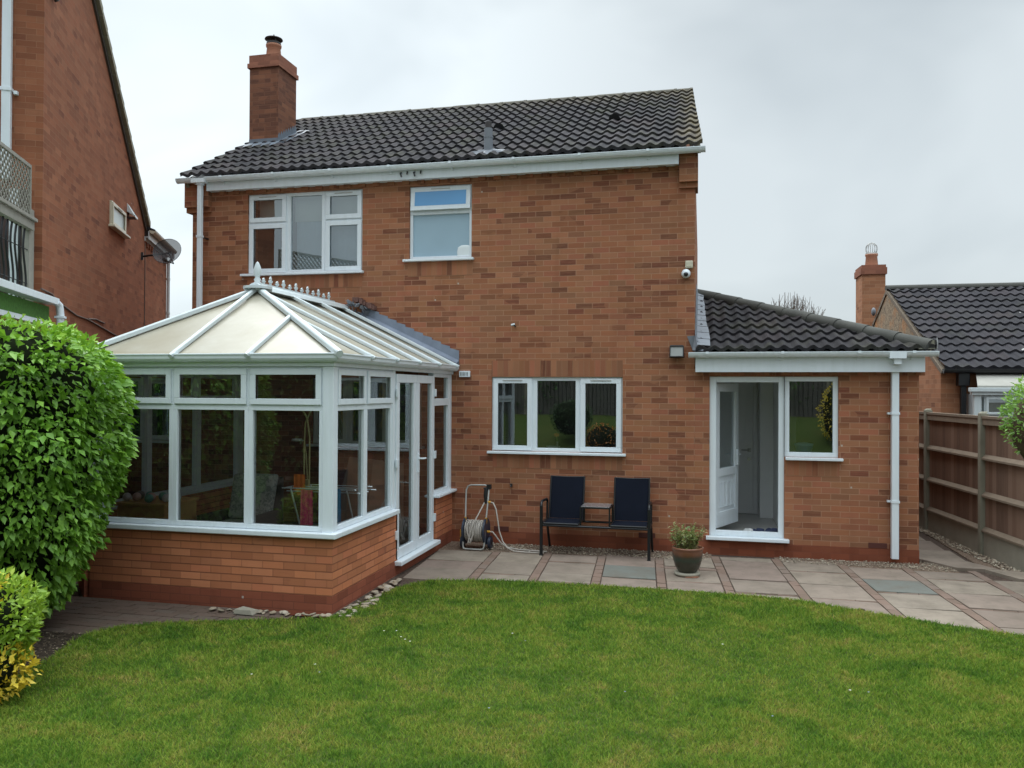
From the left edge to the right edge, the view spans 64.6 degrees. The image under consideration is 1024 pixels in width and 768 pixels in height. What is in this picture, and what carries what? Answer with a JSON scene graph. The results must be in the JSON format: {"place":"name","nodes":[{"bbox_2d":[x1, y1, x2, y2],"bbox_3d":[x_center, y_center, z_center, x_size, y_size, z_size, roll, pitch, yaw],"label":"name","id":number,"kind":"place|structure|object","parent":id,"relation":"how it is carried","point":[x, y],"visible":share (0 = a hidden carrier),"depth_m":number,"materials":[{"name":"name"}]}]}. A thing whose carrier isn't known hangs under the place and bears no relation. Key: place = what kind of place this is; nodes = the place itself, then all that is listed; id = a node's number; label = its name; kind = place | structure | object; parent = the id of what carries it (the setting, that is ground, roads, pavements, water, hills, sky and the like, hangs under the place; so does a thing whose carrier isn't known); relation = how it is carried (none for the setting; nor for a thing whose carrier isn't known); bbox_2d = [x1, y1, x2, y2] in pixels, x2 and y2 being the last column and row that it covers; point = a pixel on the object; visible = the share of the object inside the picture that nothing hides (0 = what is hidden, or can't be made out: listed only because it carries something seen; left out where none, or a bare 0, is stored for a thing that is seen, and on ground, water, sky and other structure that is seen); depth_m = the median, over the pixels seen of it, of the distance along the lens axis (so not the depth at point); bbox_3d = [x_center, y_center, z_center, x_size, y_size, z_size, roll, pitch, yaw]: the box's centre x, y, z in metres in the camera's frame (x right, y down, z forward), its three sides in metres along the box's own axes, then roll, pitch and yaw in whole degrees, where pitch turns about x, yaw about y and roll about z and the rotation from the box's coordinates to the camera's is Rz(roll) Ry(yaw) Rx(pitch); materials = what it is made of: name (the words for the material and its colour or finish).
{"place":"outdoors","nodes":[
{"label":"outdoors","id":0,"kind":"place"},
{"bbox_2d":[0,0,169,343],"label":"neighbour house","id":1,"kind":"structure","parent":0,"point":[78,234],"depth_m":10.87,"materials":[{"name":"brick"}]},
{"bbox_2d":[0,188,8,292],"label":"patio door","id":2,"kind":"structure","parent":1,"relation":"in","point":[3,233],"depth_m":9.66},
{"bbox_2d":[108,200,130,238],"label":"window","id":3,"kind":"structure","parent":1,"relation":"in","point":[117,221],"depth_m":13.31,"materials":[{"name":"beige paint"}]},
{"bbox_2d":[141,239,180,265],"bbox_3d":[-6.568,-2.383,14.909,1.153,0.549,0.355,0,-1,36],"label":"satellite dish","id":4,"kind":"object","parent":1,"relation":"attached to","point":[166,250],"visible":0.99,"depth_m":14.78,"materials":[{"name":"grey metal"}]},
{"bbox_2d":[29,596,292,634],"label":"brick path","id":5,"kind":"structure","parent":0,"point":[80,615],"depth_m":7.60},
{"bbox_2d":[69,521,419,618],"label":"ground","id":6,"kind":"structure","parent":0,"point":[78,593],"depth_m":8.55,"materials":[{"name":"soil"}]},
{"bbox_2d":[10,630,81,675],"bbox_3d":[-4.895,2.162,5.677,2.900,0.050,3.050,0,0,13],"label":"flower bed","id":7,"kind":"object","parent":6,"relation":"on","point":[39,645],"visible":0.25,"depth_m":6.74,"materials":[{"name":"soil"}]},
{"bbox_2d":[0,638,43,703],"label":"golden shrub","id":8,"kind":"object","parent":7,"relation":"on","point":[6,671],"visible":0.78,"depth_m":5.45,"materials":[{"name":"yellow plant"}]},
{"bbox_2d":[0,566,49,665],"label":"euonymus shrub","id":9,"kind":"object","parent":7,"relation":"on","point":[15,611],"visible":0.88,"depth_m":5.59,"materials":[{"name":"green plant"}]},
{"bbox_2d":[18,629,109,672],"bbox_3d":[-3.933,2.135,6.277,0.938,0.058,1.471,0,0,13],"label":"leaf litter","id":10,"kind":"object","parent":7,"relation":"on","point":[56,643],"visible":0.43,"depth_m":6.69,"materials":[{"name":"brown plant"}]},
{"bbox_2d":[0,311,140,627],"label":"clipped hedge","id":11,"kind":"object","parent":7,"relation":"on","point":[56,402],"visible":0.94,"depth_m":6.73,"materials":[{"name":"green plant"}]},
{"bbox_2d":[78,261,459,617],"bbox_3d":[-2.921,0.396,9.860,3.640,3.667,3.944,0,0,13],"label":"conservatory","id":12,"kind":"object","parent":6,"relation":"on","point":[193,377],"visible":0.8,"depth_m":8.26,"materials":[{"name":"white plastic"}]},
{"bbox_2d":[114,496,198,519],"bbox_3d":[-3.882,1.637,8.870,0.620,0.740,0.600,0,0,13],"label":"wooden chest","id":13,"kind":"object","parent":12,"relation":"on","point":[157,507],"visible":0.34,"depth_m":8.63,"materials":[{"name":"brown wood"}]},
{"bbox_2d":[122,493,131,500],"bbox_3d":[-4.149,1.217,8.731,0.092,0.092,0.092,0,0,13],"label":"soft ball","id":14,"kind":"object","parent":13,"relation":"on","point":[126,496],"visible":1,"depth_m":8.70,"materials":[{"name":"grey"}]},
{"bbox_2d":[132,492,140,500],"bbox_3d":[-4.053,1.217,8.749,0.092,0.092,0.092,0,0,13],"label":"soft ball","id":15,"kind":"object","parent":13,"relation":"on","point":[136,496],"visible":1,"depth_m":8.72,"materials":[{"name":"brown"}]},
{"bbox_2d":[138,491,144,498],"bbox_3d":[-4.087,1.218,8.911,0.092,0.092,0.092,0,0,13],"label":"soft ball","id":16,"kind":"object","parent":13,"relation":"on","point":[142,493],"visible":0.62,"depth_m":8.89,"materials":[{"name":"black"}]},
{"bbox_2d":[144,494,152,502],"bbox_3d":[-3.866,1.217,8.624,0.092,0.092,0.092,0,0,13],"label":"soft ball","id":17,"kind":"object","parent":13,"relation":"on","point":[148,498],"visible":1,"depth_m":8.59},
{"bbox_2d":[158,492,166,499],"bbox_3d":[-3.787,1.219,8.790,0.092,0.092,0.092,0,0,13],"label":"soft ball","id":18,"kind":"object","parent":13,"relation":"on","point":[161,494],"visible":0.52,"depth_m":8.76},
{"bbox_2d":[162,494,168,501],"bbox_3d":[-3.687,1.218,8.644,0.092,0.092,0.092,0,0,13],"label":"soft ball","id":19,"kind":"object","parent":13,"relation":"on","point":[165,497],"visible":0.85,"depth_m":8.61,"materials":[{"name":"grey"}]},
{"bbox_2d":[111,375,239,504],"bbox_3d":[-4.432,0.633,10.568,0.088,1.580,3.040,0,0,13],"label":"window","id":20,"kind":"structure","parent":12,"relation":"in","point":[210,439],"depth_m":10.92,"materials":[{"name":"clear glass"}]},
{"bbox_2d":[101,367,322,531],"bbox_3d":[-3.001,0.620,8.043,2.475,1.580,0.088,0,0,13],"label":"window","id":21,"kind":"structure","parent":12,"relation":"in","point":[248,402],"depth_m":7.95,"materials":[{"name":"white plastic"}]},
{"bbox_2d":[197,473,283,523],"bbox_3d":[-3.073,1.534,9.257,0.660,0.960,0.800,0,0,13],"label":"armchair","id":22,"kind":"object","parent":12,"relation":"on","point":[269,498],"visible":0.41,"depth_m":9.40,"materials":[{"name":"grey fabric"}]},
{"bbox_2d":[291,411,311,487],"bbox_3d":[-2.253,1.102,8.793,0.315,1.825,0.260,0,0,13],"label":"floor lamp","id":23,"kind":"object","parent":12,"relation":"on","point":[307,481],"visible":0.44,"depth_m":8.79,"materials":[{"name":"gold metal"}]},
{"bbox_2d":[282,484,375,524],"bbox_3d":[-1.938,1.549,8.593,0.879,0.930,0.468,0,0,13],"label":"drying rack","id":24,"kind":"object","parent":12,"relation":"on","point":[346,489],"visible":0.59,"depth_m":8.51,"materials":[{"name":"white plastic"}]},
{"bbox_2d":[293,474,304,494],"bbox_3d":[-2.257,1.070,8.602,0.120,0.221,0.054,0,0,13],"label":"orange garment","id":25,"kind":"object","parent":24,"relation":"hanging from","point":[299,480],"visible":0.86,"depth_m":8.59,"materials":[{"name":"fabric"}]},
{"bbox_2d":[300,490,312,525],"bbox_3d":[-2.135,1.363,8.418,0.130,0.522,0.054,0,0,13],"label":"pink garment","id":26,"kind":"object","parent":24,"relation":"hanging from","point":[306,510],"visible":0.6,"depth_m":8.41,"materials":[{"name":"fabric"}]},
{"bbox_2d":[337,489,340,522],"bbox_3d":[-1.819,1.274,8.345,0.111,0.387,0.054,0,0,13],"label":"blue garment","id":27,"kind":"object","parent":24,"relation":"hanging from","point":[338,505],"visible":0.27,"depth_m":8.33,"materials":[{"name":"fabric"}]},
{"bbox_2d":[337,367,392,529],"bbox_3d":[-1.556,0.631,8.509,0.088,1.580,1.455,0,0,13],"label":"window","id":28,"kind":"structure","parent":12,"relation":"in","point":[364,402],"depth_m":8.48,"materials":[{"name":"white plastic"}]},
{"bbox_2d":[395,374,416,559],"bbox_3d":[-1.273,0.956,9.609,0.082,2.140,0.712,0,0,13],"label":"door","id":29,"kind":"structure","parent":12,"relation":"in","point":[409,546],"depth_m":9.85,"materials":[{"name":"white plastic"}]},
{"bbox_2d":[416,375,436,548],"bbox_3d":[-1.088,0.962,10.300,0.128,2.140,0.698,0,0,13],"label":"door","id":30,"kind":"structure","parent":12,"relation":"in","point":[426,537],"depth_m":10.51,"materials":[{"name":"white plastic"}]},
{"bbox_2d":[434,373,448,494],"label":"window","id":31,"kind":"structure","parent":12,"relation":"in","point":[444,401],"depth_m":11.26,"materials":[{"name":"white plastic"}]},
{"bbox_2d":[438,527,1012,572],"bbox_3d":[3.148,2.251,11.990,7.500,0.052,6.200,0,0,13],"label":"gravel bed","id":32,"kind":"object","parent":6,"relation":"on","point":[453,545],"visible":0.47,"depth_m":10.57,"materials":[{"name":"grey gravel"}]},
{"bbox_2d":[459,484,546,553],"bbox_3d":[-0.114,1.775,10.750,1.197,0.850,0.354,0,0,13],"label":"hose reel","id":33,"kind":"object","parent":32,"relation":"on","point":[474,530],"visible":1,"depth_m":10.74,"materials":[{"name":"grey paint"}]},
{"bbox_2d":[919,526,1021,571],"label":"gravel","id":34,"kind":"structure","parent":32,"relation":"on","point":[975,554],"depth_m":10.63,"materials":[{"name":"grey gravel"}]},
{"bbox_2d":[771,293,825,314],"bbox_3d":[10.370,-0.483,29.944,2.288,5.872,1.412,0,0,13],"label":"bare tree","id":35,"kind":"object","parent":6,"relation":"on","point":[796,304],"visible":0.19,"depth_m":29.64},
{"bbox_2d":[854,243,1023,417],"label":"neighbour bungalow","id":36,"kind":"object","parent":6,"relation":"on","point":[976,367],"visible":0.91,"depth_m":13.99,"materials":[{"name":"orange brick"}]},
{"bbox_2d":[983,396,1023,414],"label":"window","id":37,"kind":"structure","parent":36,"relation":"in","point":[985,398],"depth_m":11.91,"materials":[{"name":"white plastic"}]},
{"bbox_2d":[919,408,1023,571],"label":"timber fence","id":38,"kind":"object","parent":6,"relation":"on","point":[971,482],"visible":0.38,"depth_m":10.86,"materials":[{"name":"wood"}]},
{"bbox_2d":[233,606,259,615],"bbox_3d":[-2.502,2.138,7.636,0.226,0.054,0.108,0,0,13],"label":"broken slab","id":39,"kind":"object","parent":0,"point":[243,610],"depth_m":7.60,"materials":[{"name":"stone"}]},
{"bbox_2d":[341,457,403,531],"bbox_3d":[-1.990,1.522,11.104,1.000,1.015,0.346,0,0,-2],"label":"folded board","id":40,"kind":"object","parent":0,"point":[375,476],"visible":0.46,"depth_m":11.17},
{"bbox_2d":[457,245,468,255],"bbox_3d":[-0.665,-1.887,11.432,0.230,0.150,0.028,0,0,13],"label":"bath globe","id":41,"kind":"object","parent":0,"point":[463,250],"visible":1,"depth_m":11.42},
{"bbox_2d":[0,577,1023,767],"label":"lawn","id":42,"kind":"structure","parent":0,"point":[498,705],"depth_m":5.64,"materials":[{"name":"plant"}]},
{"bbox_2d":[997,375,1023,458],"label":"topiary tree","id":43,"kind":"object","parent":42,"relation":"on","point":[1016,424],"visible":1,"depth_m":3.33,"materials":[{"name":"green plant"}]},
{"bbox_2d":[175,34,939,563],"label":"brick house","id":44,"kind":"structure","parent":0,"point":[571,222],"depth_m":11.23,"materials":[{"name":"brick"}]},
{"bbox_2d":[240,189,363,276],"bbox_3d":[-3.091,-2.221,11.965,1.966,1.228,0.160,0,0,13],"label":"window","id":45,"kind":"structure","parent":44,"relation":"in","point":[285,222],"depth_m":11.97,"materials":[{"name":"white plastic"}]},
{"bbox_2d":[306,378,424,448],"bbox_3d":[-2.105,0.416,11.696,1.790,0.995,0.190,0,0,13],"label":"window","id":46,"kind":"structure","parent":44,"relation":"in","point":[348,383],"depth_m":11.78,"materials":[{"name":"white plastic"}]},
{"bbox_2d":[402,184,473,261],"bbox_3d":[-1.031,-2.276,11.485,1.044,1.077,0.160,0,0,13],"label":"window","id":47,"kind":"structure","parent":44,"relation":"in","point":[440,216],"depth_m":11.49,"materials":[{"name":"white plastic"}]},
{"bbox_2d":[487,377,625,456],"bbox_3d":[0.602,0.435,11.075,1.912,1.059,0.170,0,0,13],"label":"window","id":48,"kind":"structure","parent":44,"relation":"in","point":[532,382],"depth_m":11.06,"materials":[{"name":"white plastic"}]},
{"bbox_2d":[669,345,683,357],"bbox_3d":[2.163,-0.425,10.635,0.184,0.170,0.138,0,0,13],"label":"floodlight","id":49,"kind":"object","parent":44,"relation":"attached to","point":[676,351],"visible":1,"depth_m":10.60,"materials":[{"name":"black plastic"}]},
{"bbox_2d":[681,269,690,277],"bbox_3d":[2.285,-1.451,10.643,0.120,0.120,0.129,0,0,13],"label":"dome camera","id":50,"kind":"object","parent":44,"relation":"attached to","point":[685,273],"visible":1,"depth_m":10.61,"materials":[{"name":"white plastic"}]},
{"bbox_2d":[685,261,692,267],"bbox_3d":[2.327,-1.572,10.648,0.097,0.097,0.054,0,0,13],"label":"sensor box","id":51,"kind":"object","parent":44,"relation":"attached to","point":[688,264],"visible":1,"depth_m":10.62,"materials":[{"name":"beige paint"}]},
{"bbox_2d":[716,383,740,527],"bbox_3d":[2.903,0.950,11.003,0.179,1.915,0.755,0,-1,37],"label":"door","id":52,"kind":"structure","parent":44,"relation":"in","point":[726,477],"depth_m":11.00,"materials":[{"name":"white plastic"}]},
{"bbox_2d":[720,384,752,509],"bbox_3d":[3.462,0.999,12.744,0.630,2.000,0.091,0,0,13],"label":"interior door","id":53,"kind":"structure","parent":44,"relation":"in","point":[745,391],"depth_m":12.72,"materials":[{"name":"wood"}]},
{"bbox_2d":[757,528,773,531],"bbox_3d":[3.358,1.964,10.714,0.236,0.097,0.088,0,0,3],"label":"shoe","id":54,"kind":"object","parent":44,"relation":"on","point":[759,529],"visible":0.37,"depth_m":10.69,"materials":[{"name":"blue fabric"}]},
{"bbox_2d":[766,528,777,531],"bbox_3d":[3.466,1.966,10.822,0.088,0.097,0.236,0,0,-17],"label":"shoe","id":55,"kind":"object","parent":44,"relation":"on","point":[774,529],"visible":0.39,"depth_m":10.74,"materials":[{"name":"blue fabric"}]},
{"bbox_2d":[794,442,812,451],"bbox_3d":[3.785,0.845,10.519,0.244,0.177,0.244,0,0,13],"label":"blue tub","id":56,"kind":"object","parent":44,"relation":"in","point":[803,446],"visible":0.82,"depth_m":10.43,"materials":[{"name":"plastic"}]},
{"bbox_2d":[784,377,843,461],"bbox_3d":[3.838,0.438,10.321,0.700,1.067,0.170,0,0,13],"label":"window","id":57,"kind":"structure","parent":44,"relation":"in","point":[819,456],"depth_m":10.31,"materials":[{"name":"white plastic"}]},
{"bbox_2d":[101,0,1023,351],"label":"sky","id":58,"kind":"structure","parent":0,"point":[831,129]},
{"bbox_2d":[325,531,1016,618],"bbox_3d":[2.899,2.229,10.919,7.500,0.001,10.000,0,0,13],"label":"patio base","id":59,"kind":"object","parent":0,"point":[924,536],"visible":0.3,"depth_m":9.44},
{"bbox_2d":[403,550,1023,634],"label":"patio","id":60,"kind":"structure","parent":0,"point":[757,576],"depth_m":9.10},
{"bbox_2d":[539,475,653,560],"bbox_3d":[1.107,1.719,10.535,1.420,0.972,0.599,0,0,13],"label":"garden love seat","id":61,"kind":"object","parent":60,"relation":"on","point":[631,506],"visible":1,"depth_m":10.65,"materials":[{"name":"blue fabric"}]},
{"bbox_2d":[671,544,703,576],"bbox_3d":[2.022,2.034,9.338,0.366,0.325,0.366,0,0,13],"label":"glazed pot","id":62,"kind":"object","parent":60,"relation":"on","point":[687,562],"visible":0.91,"depth_m":9.21,"materials":[{"name":"green ceramic"}]},
{"bbox_2d":[668,522,707,548],"bbox_3d":[2.006,1.774,9.331,0.446,0.382,0.400,0,0,-23],"label":"potted plant","id":63,"kind":"object","parent":62,"relation":"in","point":[687,540],"visible":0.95,"depth_m":9.28,"materials":[{"name":"green plant"}]},
{"bbox_2d":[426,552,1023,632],"bbox_3d":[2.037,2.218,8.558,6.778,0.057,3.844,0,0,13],"label":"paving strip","id":64,"kind":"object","parent":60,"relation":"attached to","point":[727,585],"visible":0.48,"depth_m":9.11,"materials":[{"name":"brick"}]},
{"bbox_2d":[919,536,1023,581],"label":"side path","id":65,"kind":"structure","parent":0,"point":[931,552],"depth_m":9.95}
]}

